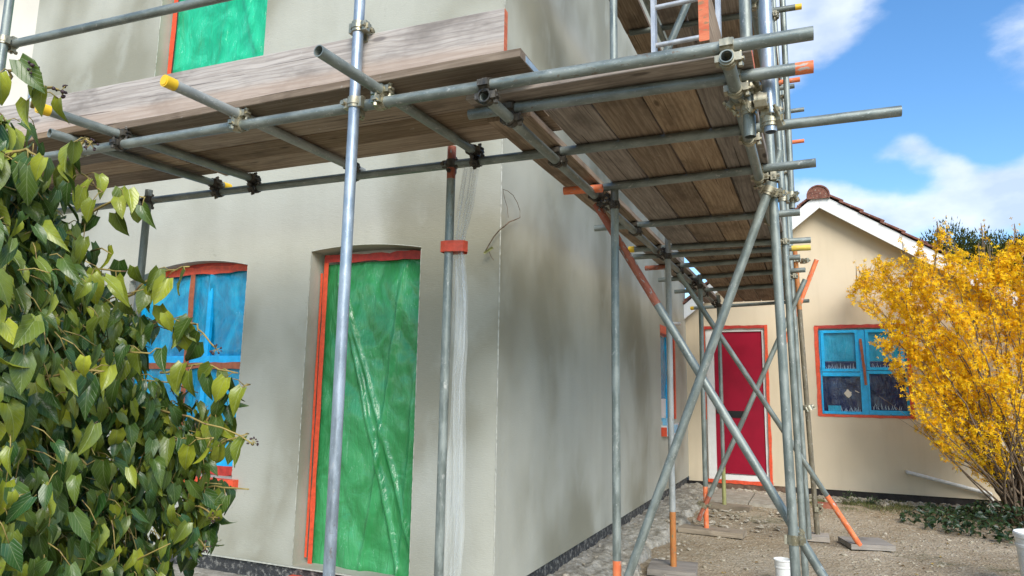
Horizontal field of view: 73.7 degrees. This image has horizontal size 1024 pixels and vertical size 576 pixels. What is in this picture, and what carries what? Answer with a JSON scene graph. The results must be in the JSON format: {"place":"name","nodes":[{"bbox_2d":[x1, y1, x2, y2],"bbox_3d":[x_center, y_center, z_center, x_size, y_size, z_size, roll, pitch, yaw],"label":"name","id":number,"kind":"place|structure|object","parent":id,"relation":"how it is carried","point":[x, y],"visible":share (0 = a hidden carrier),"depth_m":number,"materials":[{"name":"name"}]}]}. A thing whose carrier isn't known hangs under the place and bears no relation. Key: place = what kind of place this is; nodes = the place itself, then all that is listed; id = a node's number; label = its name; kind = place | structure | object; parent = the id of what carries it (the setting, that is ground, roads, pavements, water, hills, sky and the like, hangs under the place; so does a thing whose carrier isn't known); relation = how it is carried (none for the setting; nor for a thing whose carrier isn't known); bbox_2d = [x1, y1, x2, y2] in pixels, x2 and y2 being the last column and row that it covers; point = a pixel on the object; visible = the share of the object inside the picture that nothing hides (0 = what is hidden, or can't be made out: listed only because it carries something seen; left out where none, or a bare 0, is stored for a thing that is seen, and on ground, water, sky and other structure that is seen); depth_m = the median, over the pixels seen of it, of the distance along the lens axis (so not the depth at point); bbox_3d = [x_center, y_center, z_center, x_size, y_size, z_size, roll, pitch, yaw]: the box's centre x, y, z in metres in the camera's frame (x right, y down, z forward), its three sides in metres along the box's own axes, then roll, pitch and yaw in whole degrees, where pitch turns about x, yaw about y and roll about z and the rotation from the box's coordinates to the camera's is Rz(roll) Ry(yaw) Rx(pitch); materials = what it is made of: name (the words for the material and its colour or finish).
{"place":"outdoors","nodes":[
{"label":"outdoors","id":0,"kind":"place"},
{"bbox_2d":[173,564,246,575],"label":"pavement","id":1,"kind":"structure","parent":0,"point":[202,572],"depth_m":4.87,"materials":[{"name":"concrete"}]},
{"bbox_2d":[710,488,796,508],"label":"paving","id":2,"kind":"structure","parent":0,"point":[754,499],"depth_m":8.99,"materials":[{"name":"grey concrete"}]},
{"bbox_2d":[640,447,1023,575],"bbox_3d":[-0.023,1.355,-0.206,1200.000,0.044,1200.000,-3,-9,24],"label":"ground","id":3,"kind":"structure","parent":0,"point":[891,559],"depth_m":6.24,"materials":[{"name":"soil"}]},
{"bbox_2d":[0,0,39,106],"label":"neighbouring house","id":4,"kind":"structure","parent":3,"relation":"on","point":[24,18],"depth_m":6.91,"materials":[{"name":"paint"}]},
{"bbox_2d":[0,53,258,575],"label":"ivy","id":5,"kind":"object","parent":3,"relation":"on","point":[71,396],"visible":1,"depth_m":1.47,"materials":[{"name":"green plant"}]},
{"bbox_2d":[27,0,688,575],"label":"rendered house","id":6,"kind":"structure","parent":3,"relation":"on","point":[529,466],"depth_m":4.94,"materials":[{"name":"painted render"},{"name":"white upvc"},{"name":"concrete tile"}]},
{"bbox_2d":[134,263,247,487],"bbox_3d":[-2.605,0.626,5.396,1.440,1.737,0.198,-3,-9,24],"label":"window","id":7,"kind":"structure","parent":6,"relation":"in","point":[213,294],"depth_m":5.44,"materials":[{"name":"blue plastic"}]},
{"bbox_2d":[167,0,267,73],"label":"window","id":8,"kind":"structure","parent":6,"relation":"in","point":[234,30],"depth_m":5.91,"materials":[{"name":"green plastic"}]},
{"bbox_2d":[289,250,420,575],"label":"door","id":9,"kind":"structure","parent":6,"relation":"in","point":[375,496],"depth_m":4.72,"materials":[{"name":"green plastic"}]},
{"bbox_2d":[483,189,519,259],"bbox_3d":[-0.023,-0.393,4.433,0.129,0.469,0.314,-9,-13,48],"label":"cable","id":10,"kind":"object","parent":6,"relation":"attached to","point":[487,250],"visible":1,"depth_m":4.35,"materials":[{"name":"brown plastic"}]},
{"bbox_2d":[660,324,678,436],"bbox_3d":[2.112,1.244,9.187,0.174,1.410,1.238,-3,-9,24],"label":"window","id":11,"kind":"structure","parent":6,"relation":"in","point":[663,347],"depth_m":9.23,"materials":[{"name":"blue plastic"}]},
{"bbox_2d":[0,0,901,575],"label":"scaffold","id":12,"kind":"object","parent":3,"relation":"on","point":[362,54],"visible":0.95,"depth_m":3.56,"materials":[{"name":"metal"}]},
{"bbox_2d":[24,125,111,154],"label":"scaffold board","id":13,"kind":"object","parent":12,"relation":"on","point":[50,144],"visible":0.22,"depth_m":3.71,"materials":[{"name":"brown wood"}]},
{"bbox_2d":[43,147,159,171],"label":"scaffold board","id":14,"kind":"object","parent":12,"relation":"on","point":[101,157],"visible":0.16,"depth_m":4.01,"materials":[{"name":"brown wood"}]},
{"bbox_2d":[11,163,216,196],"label":"scaffold board","id":15,"kind":"object","parent":12,"relation":"on","point":[137,177],"visible":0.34,"depth_m":4.39,"materials":[{"name":"brown wood"}]},
{"bbox_2d":[42,153,189,183],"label":"scaffold board","id":16,"kind":"object","parent":12,"relation":"on","point":[114,167],"visible":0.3,"depth_m":4.18,"materials":[{"name":"brown wood"}]},
{"bbox_2d":[160,95,473,152],"bbox_3d":[-0.982,-0.846,3.457,2.243,0.039,0.200,-3,-9,22],"label":"scaffold board","id":17,"kind":"object","parent":12,"relation":"on","point":[340,122],"visible":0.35,"depth_m":3.47,"materials":[{"name":"brown wood"}]},
{"bbox_2d":[108,48,538,136],"bbox_3d":[-1.001,-0.873,3.280,2.354,0.041,0.263,-3,-9,22],"label":"scaffold board","id":18,"kind":"object","parent":12,"relation":"on","point":[475,68],"visible":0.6,"depth_m":3.07,"materials":[{"name":"brown wood"}]},
{"bbox_2d":[189,110,547,165],"bbox_3d":[-0.899,-0.818,3.642,2.243,0.041,0.200,-3,-9,22],"label":"scaffold board","id":19,"kind":"object","parent":12,"relation":"on","point":[401,128],"visible":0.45,"depth_m":3.62,"materials":[{"name":"brown wood"}]},
{"bbox_2d":[202,115,561,175],"bbox_3d":[-0.816,-0.790,3.828,2.243,0.041,0.200,-3,-9,22],"label":"scaffold board","id":20,"kind":"object","parent":12,"relation":"on","point":[433,140],"visible":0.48,"depth_m":3.78,"materials":[{"name":"brown wood"}]},
{"bbox_2d":[440,240,467,254],"bbox_3d":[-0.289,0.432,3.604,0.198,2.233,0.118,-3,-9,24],"label":"tape","id":21,"kind":"object","parent":12,"relation":"hanging from","point":[456,247],"visible":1,"depth_m":3.67,"materials":[{"name":"red"}]},
{"bbox_2d":[487,112,664,245],"bbox_3d":[0.632,-0.581,4.662,0.225,0.040,3.205,-3,-9,24],"label":"scaffold board","id":22,"kind":"object","parent":12,"relation":"on","point":[537,126],"visible":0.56,"depth_m":3.85,"materials":[{"name":"brown wood"}]},
{"bbox_2d":[466,50,754,107],"bbox_3d":[0.386,-0.858,2.876,1.192,0.038,0.218,-3,-9,23],"label":"scaffold board","id":23,"kind":"object","parent":12,"relation":"on","point":[662,72],"visible":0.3,"depth_m":2.79,"materials":[{"name":"brown wood"}]},
{"bbox_2d":[545,104,698,243],"bbox_3d":[0.900,-0.597,4.533,0.219,0.040,3.225,-3,-9,24],"label":"scaffold board","id":24,"kind":"object","parent":12,"relation":"on","point":[582,124],"visible":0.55,"depth_m":3.81,"materials":[{"name":"brown wood"}]},
{"bbox_2d":[609,0,650,33],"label":"scaffold board","id":25,"kind":"object","parent":12,"relation":"on","point":[631,14],"visible":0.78,"depth_m":5.78,"materials":[{"name":"brown wood"}]},
{"bbox_2d":[627,33,661,54],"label":"scaffold board","id":26,"kind":"object","parent":12,"relation":"on","point":[641,43],"visible":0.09,"depth_m":6.24,"materials":[{"name":"brown wood"}]},
{"bbox_2d":[592,97,726,242],"bbox_3d":[1.106,-0.608,4.443,0.219,0.038,3.225,-3,-9,24],"label":"scaffold board","id":27,"kind":"object","parent":12,"relation":"on","point":[628,118],"visible":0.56,"depth_m":3.73,"materials":[{"name":"brown wood"}]},
{"bbox_2d":[657,0,687,24],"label":"scaffold board","id":28,"kind":"object","parent":12,"relation":"on","point":[669,15],"visible":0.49,"depth_m":5.74,"materials":[{"name":"brown wood"}]},
{"bbox_2d":[665,27,696,48],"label":"scaffold board","id":29,"kind":"object","parent":12,"relation":"on","point":[685,32],"visible":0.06,"depth_m":6.09,"materials":[{"name":"brown wood"}]},
{"bbox_2d":[644,250,720,302],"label":"scaffold board","id":30,"kind":"object","parent":12,"relation":"on","point":[687,272],"visible":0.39,"depth_m":7.17,"materials":[{"name":"brown wood"}]},
{"bbox_2d":[687,2,697,20],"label":"scaffold board","id":31,"kind":"object","parent":12,"relation":"on","point":[692,13],"visible":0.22,"depth_m":5.72,"materials":[{"name":"brown wood"}]},
{"bbox_2d":[691,25,699,44],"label":"scaffold board","id":32,"kind":"object","parent":12,"relation":"on","point":[695,30],"visible":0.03,"depth_m":6.02,"materials":[{"name":"brown wood"}]},
{"bbox_2d":[643,89,750,240],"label":"scaffold board","id":33,"kind":"object","parent":12,"relation":"on","point":[677,112],"visible":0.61,"depth_m":3.63,"materials":[{"name":"brown wood"}]},
{"bbox_2d":[650,0,721,51],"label":"ladder","id":34,"kind":"object","parent":33,"relation":"on","point":[655,7],"visible":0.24,"depth_m":4.19,"materials":[{"name":"metal"}]},
{"bbox_2d":[678,249,743,301],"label":"scaffold board","id":35,"kind":"object","parent":12,"relation":"on","point":[719,282],"visible":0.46,"depth_m":7.14,"materials":[{"name":"brown wood"}]},
{"bbox_2d":[712,0,738,14],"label":"scaffold board","id":36,"kind":"object","parent":12,"relation":"on","point":[729,6],"visible":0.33,"depth_m":5.63,"materials":[{"name":"brown wood"}]},
{"bbox_2d":[704,247,760,301],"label":"scaffold board","id":37,"kind":"object","parent":12,"relation":"on","point":[747,295],"visible":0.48,"depth_m":7.43,"materials":[{"name":"brown wood"}]},
{"bbox_2d":[697,85,782,239],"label":"scaffold board","id":38,"kind":"object","parent":12,"relation":"on","point":[732,149],"visible":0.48,"depth_m":3.57,"materials":[{"name":"brown wood"}]},
{"bbox_2d":[721,12,764,139],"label":"scaffold board","id":39,"kind":"object","parent":12,"relation":"on","point":[730,28],"visible":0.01,"depth_m":5.96,"materials":[{"name":"brown wood"}]},
{"bbox_2d":[731,246,773,300],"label":"scaffold board","id":40,"kind":"object","parent":12,"relation":"on","point":[765,294],"visible":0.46,"depth_m":7.45,"materials":[{"name":"brown wood"}]},
{"bbox_2d":[752,22,785,137],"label":"scaffold board","id":41,"kind":"object","parent":12,"relation":"on","point":[756,59],"visible":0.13,"depth_m":6.48,"materials":[{"name":"brown wood"}]},
{"bbox_2d":[758,245,789,299],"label":"scaffold board","id":42,"kind":"object","parent":12,"relation":"on","point":[769,265],"visible":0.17,"depth_m":6.59,"materials":[{"name":"brown wood"}]},
{"bbox_2d":[547,482,718,575],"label":"concrete path","id":43,"kind":"structure","parent":3,"relation":"on","point":[601,564],"depth_m":6.19,"materials":[{"name":"grey concrete"}]},
{"bbox_2d":[647,559,697,575],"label":"sole board","id":44,"kind":"object","parent":3,"relation":"on","point":[659,567],"visible":0.92,"depth_m":5.22,"materials":[{"name":"beige wood"}]},
{"bbox_2d":[678,524,746,538],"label":"sole board","id":45,"kind":"object","parent":3,"relation":"on","point":[715,531],"visible":1,"depth_m":6.74,"materials":[{"name":"beige wood"}]},
{"bbox_2d":[708,501,751,511],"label":"sole board","id":46,"kind":"object","parent":3,"relation":"on","point":[732,506],"visible":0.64,"depth_m":8.22,"materials":[{"name":"beige wood"}]},
{"bbox_2d":[562,484,999,575],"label":"rubble","id":47,"kind":"object","parent":3,"relation":"on","point":[819,497],"visible":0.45,"depth_m":8.29,"materials":[{"name":"stone"}]},
{"bbox_2d":[773,557,790,575],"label":"tub","id":48,"kind":"object","parent":3,"relation":"on","point":[782,566],"visible":0.86,"depth_m":4.94,"materials":[{"name":"white plastic"}]},
{"bbox_2d":[807,532,829,542],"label":"sole board","id":49,"kind":"object","parent":3,"relation":"on","point":[822,537],"visible":0.64,"depth_m":6.50,"materials":[{"name":"beige wood"}]},
{"bbox_2d":[818,502,836,508],"bbox_3d":[3.909,2.697,8.471,0.210,0.065,0.100,-2,-9,18],"label":"brick","id":50,"kind":"object","parent":3,"relation":"on","point":[827,505],"visible":0.57,"depth_m":8.43,"materials":[{"name":"red brick"}]},
{"bbox_2d":[837,490,859,503],"bbox_3d":[4.384,2.713,8.867,0.303,0.188,0.304,1,-9,2],"label":"weed","id":51,"kind":"object","parent":3,"relation":"on","point":[853,495],"visible":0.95,"depth_m":8.86,"materials":[{"name":"green plant"}]},
{"bbox_2d":[683,185,1023,507],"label":"bungalow","id":52,"kind":"object","parent":3,"relation":"on","point":[865,443],"visible":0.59,"depth_m":9.62,"materials":[{"name":"beige paint"}]},
{"bbox_2d":[704,325,773,485],"bbox_3d":[3.328,1.707,10.095,0.935,2.312,0.109,-3,-9,24],"label":"door","id":53,"kind":"structure","parent":52,"relation":"in","point":[749,343],"depth_m":10.09,"materials":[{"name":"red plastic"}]},
{"bbox_2d":[814,324,915,418],"bbox_3d":[4.876,1.149,9.491,1.199,1.290,0.109,-3,-9,24],"label":"window","id":54,"kind":"structure","parent":52,"relation":"in","point":[851,376],"depth_m":9.51,"materials":[{"name":"blue plastic"}]},
{"bbox_2d":[710,511,1006,574],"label":"leaf litter","id":55,"kind":"object","parent":3,"relation":"on","point":[896,541],"visible":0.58,"depth_m":6.29,"materials":[{"name":"brown plant"}]},
{"bbox_2d":[838,536,895,550],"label":"sole board","id":56,"kind":"object","parent":3,"relation":"on","point":[874,543],"visible":0.93,"depth_m":6.24,"materials":[{"name":"grey wood"}]},
{"bbox_2d":[863,496,879,505],"bbox_3d":[4.641,2.733,8.797,0.236,0.131,0.228,-3,-9,24],"label":"weed","id":57,"kind":"object","parent":3,"relation":"on","point":[876,500],"visible":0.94,"depth_m":8.79,"materials":[{"name":"green plant"}]},
{"bbox_2d":[796,495,1014,525],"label":"grass","id":58,"kind":"structure","parent":3,"relation":"on","point":[860,502],"depth_m":8.53,"materials":[{"name":"green plant"}]},
{"bbox_2d":[846,215,1023,525],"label":"forsythia","id":59,"kind":"object","parent":3,"relation":"on","point":[1008,487],"visible":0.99,"depth_m":7.88,"materials":[{"name":"yellow plant"}]},
{"bbox_2d":[899,499,1023,543],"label":"ground cover","id":60,"kind":"object","parent":3,"relation":"on","point":[961,513],"visible":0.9,"depth_m":7.35,"materials":[{"name":"green plant"}]},
{"bbox_2d":[919,216,1018,284],"bbox_3d":[14.396,1.287,20.964,3.875,6.960,3.316,-1,-9,11],"label":"evergreen tree","id":61,"kind":"object","parent":3,"relation":"on","point":[969,245],"visible":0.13,"depth_m":20.95,"materials":[{"name":"green plant"}]},
{"bbox_2d":[984,229,1023,285],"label":"evergreen tree","id":62,"kind":"object","parent":3,"relation":"on","point":[1001,240],"visible":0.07,"depth_m":21.37,"materials":[{"name":"green plant"}]},
{"bbox_2d":[1012,529,1023,575],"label":"bucket","id":63,"kind":"object","parent":3,"relation":"on","point":[1018,534],"visible":1,"depth_m":4.95,"materials":[{"name":"white plastic"}]},
{"bbox_2d":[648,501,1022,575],"bbox_3d":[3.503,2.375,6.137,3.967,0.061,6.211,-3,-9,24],"label":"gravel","id":64,"kind":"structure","parent":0,"point":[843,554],"depth_m":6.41,"materials":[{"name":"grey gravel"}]},
{"bbox_2d":[684,0,1023,297],"label":"sky","id":65,"kind":"structure","parent":0,"point":[954,68],"materials":[{"name":"blue"}]}
]}

